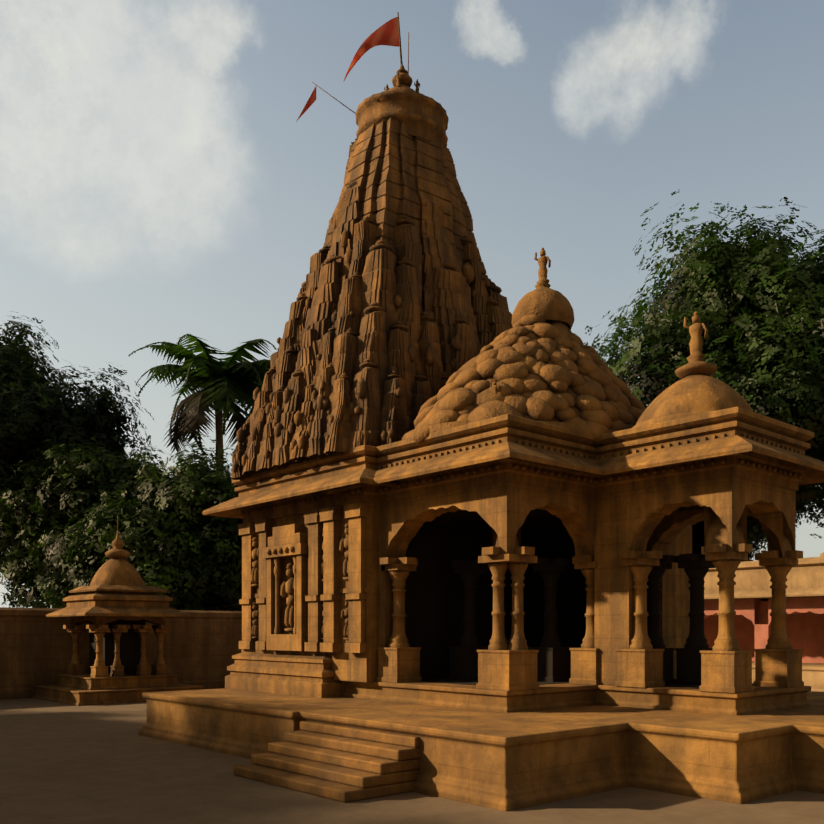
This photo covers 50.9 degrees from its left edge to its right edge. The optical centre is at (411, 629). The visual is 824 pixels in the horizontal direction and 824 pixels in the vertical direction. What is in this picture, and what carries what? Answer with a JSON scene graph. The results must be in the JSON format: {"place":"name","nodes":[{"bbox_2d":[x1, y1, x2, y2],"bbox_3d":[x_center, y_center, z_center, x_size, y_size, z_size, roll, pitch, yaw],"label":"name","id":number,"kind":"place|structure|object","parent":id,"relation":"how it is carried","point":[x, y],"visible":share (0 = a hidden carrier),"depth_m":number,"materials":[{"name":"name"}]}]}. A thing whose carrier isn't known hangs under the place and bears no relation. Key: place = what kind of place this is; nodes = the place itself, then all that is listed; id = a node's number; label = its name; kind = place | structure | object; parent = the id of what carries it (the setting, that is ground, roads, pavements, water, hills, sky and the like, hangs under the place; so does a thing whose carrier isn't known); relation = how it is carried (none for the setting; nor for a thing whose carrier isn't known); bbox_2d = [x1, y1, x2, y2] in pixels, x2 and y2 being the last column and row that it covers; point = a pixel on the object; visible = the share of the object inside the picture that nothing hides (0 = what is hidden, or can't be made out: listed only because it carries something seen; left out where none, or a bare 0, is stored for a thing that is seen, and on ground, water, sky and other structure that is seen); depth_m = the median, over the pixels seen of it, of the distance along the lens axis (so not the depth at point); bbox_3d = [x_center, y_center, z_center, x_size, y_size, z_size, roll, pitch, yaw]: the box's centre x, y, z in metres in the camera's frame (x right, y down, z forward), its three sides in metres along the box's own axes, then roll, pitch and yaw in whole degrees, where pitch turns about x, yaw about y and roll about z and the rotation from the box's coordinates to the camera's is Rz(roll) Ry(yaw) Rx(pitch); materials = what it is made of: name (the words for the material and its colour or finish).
{"place":"outdoors","nodes":[
{"label":"outdoors","id":0,"kind":"place"},
{"bbox_2d":[0,688,823,823],"bbox_3d":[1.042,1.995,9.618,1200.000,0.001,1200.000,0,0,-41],"label":"ground","id":1,"kind":"structure","parent":0,"point":[61,763],"depth_m":10.26,"materials":[{"name":"concrete"}]},
{"bbox_2d":[0,311,152,595],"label":"tree","id":2,"kind":"object","parent":1,"relation":"on","point":[38,412],"depth_m":39.33,"materials":[{"name":"green plant"}]},
{"bbox_2d":[0,433,186,607],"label":"tree","id":3,"kind":"object","parent":1,"relation":"on","point":[62,495],"visible":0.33,"depth_m":34.75,"materials":[{"name":"green plant"}]},
{"bbox_2d":[33,515,203,705],"bbox_3d":[-8.519,-0.655,25.045,3.620,5.300,3.620,0,0,-41],"label":"shrine","id":4,"kind":"object","parent":1,"relation":"on","point":[116,589],"visible":0.83,"depth_m":24.28,"materials":[{"name":"stone"}]},
{"bbox_2d":[89,620,145,675],"bbox_3d":[-8.535,0.404,25.064,1.200,1.818,1.150,0,0,-41],"label":"shrine interior","id":5,"kind":"object","parent":4,"relation":"attached to","point":[130,648],"visible":0.36,"depth_m":24.69,"materials":[{"name":"black"}]},
{"bbox_2d":[0,607,241,698],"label":"compound wall","id":6,"kind":"structure","parent":1,"relation":"on","point":[200,648],"depth_m":26.17,"materials":[{"name":"stone"}]},
{"bbox_2d":[55,433,242,610],"bbox_3d":[-9.456,-2.792,34.952,9.377,9.645,8.329,0,0,-41],"label":"tree foliage","id":7,"kind":"object","parent":1,"relation":"on","point":[168,556],"depth_m":32.67,"materials":[{"name":"green plant"}]},
{"bbox_2d":[140,446,180,481],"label":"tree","id":8,"kind":"object","parent":1,"relation":"on","point":[169,469],"depth_m":56.52,"materials":[{"name":"green plant"}]},
{"bbox_2d":[128,334,276,471],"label":"palm","id":9,"kind":"object","parent":1,"relation":"on","point":[229,381],"depth_m":41.07,"materials":[{"name":"green plant"}]},
{"bbox_2d":[185,484,241,610],"bbox_3d":[-6.759,-2.651,38.058,8.151,9.372,8.426,0,0,-41],"label":"tree foliage","id":10,"kind":"object","parent":1,"relation":"on","point":[234,595],"visible":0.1,"depth_m":33.89,"materials":[{"name":"green plant"}]},
{"bbox_2d":[234,721,419,802],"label":"steps","id":11,"kind":"structure","parent":1,"relation":"on","point":[344,764],"depth_m":10.88,"materials":[{"name":"brown stone"}]},
{"bbox_2d":[139,688,823,810],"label":"stone platform","id":12,"kind":"structure","parent":1,"relation":"on","point":[504,761],"depth_m":10.73,"materials":[{"name":"brown stone"}]},
{"bbox_2d":[202,445,397,697],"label":"sanctum walls","id":13,"kind":"structure","parent":12,"relation":"on","point":[308,601],"depth_m":15.51,"materials":[{"name":"stone"}]},
{"bbox_2d":[231,86,512,479],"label":"temple spire","id":14,"kind":"structure","parent":13,"relation":"on","point":[400,314],"depth_m":16.29,"materials":[{"name":"stone"}]},
{"bbox_2d":[312,82,354,112],"bbox_3d":[-1.438,-10.856,17.881,1.244,0.819,0.023,0,0,-7],"label":"flagpole","id":15,"kind":"object","parent":14,"relation":"attached to","point":[335,98],"visible":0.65,"depth_m":17.86,"materials":[{"name":"metal"}]},
{"bbox_2d":[384,12,419,92],"bbox_3d":[-0.204,-11.897,17.778,0.615,1.923,0.706,0,0,-41],"label":"finial","id":16,"kind":"object","parent":14,"relation":"on","point":[401,77],"visible":0.67,"depth_m":17.67,"materials":[{"name":"brown stone"}]},
{"bbox_2d":[340,681,810,714],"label":"porch plinth","id":17,"kind":"structure","parent":12,"relation":"on","point":[756,700],"depth_m":13.06,"materials":[{"name":"stone"}]},
{"bbox_2d":[326,407,823,692],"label":"pillared porch","id":18,"kind":"object","parent":17,"relation":"on","point":[615,500],"visible":0.94,"depth_m":13.16,"materials":[{"name":"brown stone"}]},
{"bbox_2d":[402,247,644,445],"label":"domed roof","id":19,"kind":"structure","parent":18,"relation":"on","point":[540,361],"depth_m":13.96,"materials":[{"name":"brown stone"}]},
{"bbox_2d":[632,311,752,427],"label":"small dome","id":20,"kind":"structure","parent":18,"relation":"on","point":[697,389],"depth_m":13.07,"materials":[{"name":"stone"}]},
{"bbox_2d":[405,505,754,687],"bbox_3d":[3.103,-0.585,14.757,4.720,2.940,5.000,0,0,-41],"label":"porch interior","id":21,"kind":"object","parent":17,"relation":"on","point":[434,607],"visible":0.19,"depth_m":15.92,"materials":[{"name":"black"}]},
{"bbox_2d":[448,553,714,684],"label":"pillars","id":22,"kind":"structure","parent":17,"relation":"on","point":[553,660],"depth_m":14.50,"materials":[{"name":"stone"}]},
{"bbox_2d":[583,189,823,552],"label":"tree","id":23,"kind":"object","parent":1,"relation":"on","point":[761,309],"depth_m":32.63,"materials":[{"name":"green plant"}]},
{"bbox_2d":[704,552,823,691],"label":"pink pavilion","id":24,"kind":"structure","parent":1,"relation":"on","point":[804,604],"depth_m":27.42,"materials":[{"name":"pink paint"}]},
{"bbox_2d":[741,485,817,561],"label":"tree","id":25,"kind":"object","parent":1,"relation":"on","point":[751,555],"depth_m":56.65,"materials":[{"name":"green plant"}]},
{"bbox_2d":[0,0,823,607],"label":"sky","id":26,"kind":"structure","parent":0,"point":[161,181],"materials":[{"name":"blue"}]}
]}

